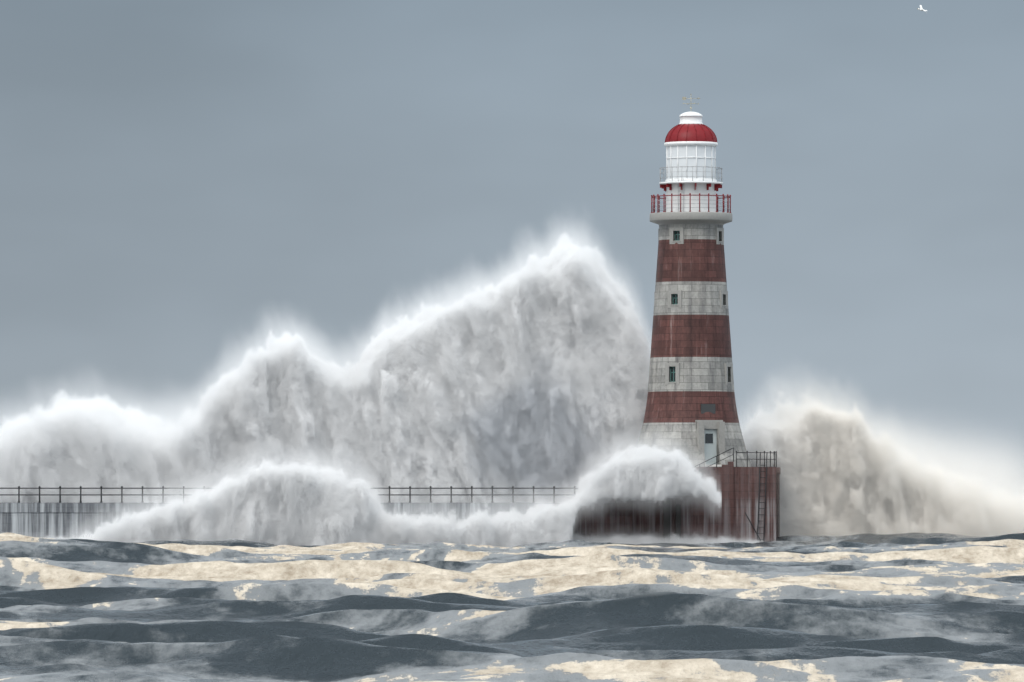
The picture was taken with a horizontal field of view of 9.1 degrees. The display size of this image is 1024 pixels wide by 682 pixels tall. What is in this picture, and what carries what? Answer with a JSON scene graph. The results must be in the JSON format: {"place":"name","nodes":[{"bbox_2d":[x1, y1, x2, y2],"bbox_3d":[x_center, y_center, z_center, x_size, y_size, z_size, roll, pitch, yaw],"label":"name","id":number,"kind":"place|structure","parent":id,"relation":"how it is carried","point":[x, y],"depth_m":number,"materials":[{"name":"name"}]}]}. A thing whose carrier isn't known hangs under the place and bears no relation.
{"place":"outdoors","nodes":[
{"label":"outdoors","id":0,"kind":"place"},
{"bbox_2d":[0,500,1023,681],"bbox_3d":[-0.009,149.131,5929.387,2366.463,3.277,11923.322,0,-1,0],"label":"sea","id":1,"kind":"structure","parent":0,"point":[873,591],"depth_m":165.07,"materials":[{"name":"grey liquid"}]},
{"bbox_2d":[0,448,780,546],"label":"pier","id":2,"kind":"structure","parent":1,"relation":"in","point":[729,502],"depth_m":395.82,"materials":[{"name":"brown concrete"}]},
{"bbox_2d":[630,94,751,466],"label":"lighthouse tower","id":3,"kind":"structure","parent":2,"relation":"on","point":[691,419],"depth_m":398.23,"materials":[{"name":"stone"}]},
{"bbox_2d":[0,0,1023,500],"label":"sky","id":4,"kind":"structure","parent":0,"point":[248,243],"materials":[{"name":"grey"}]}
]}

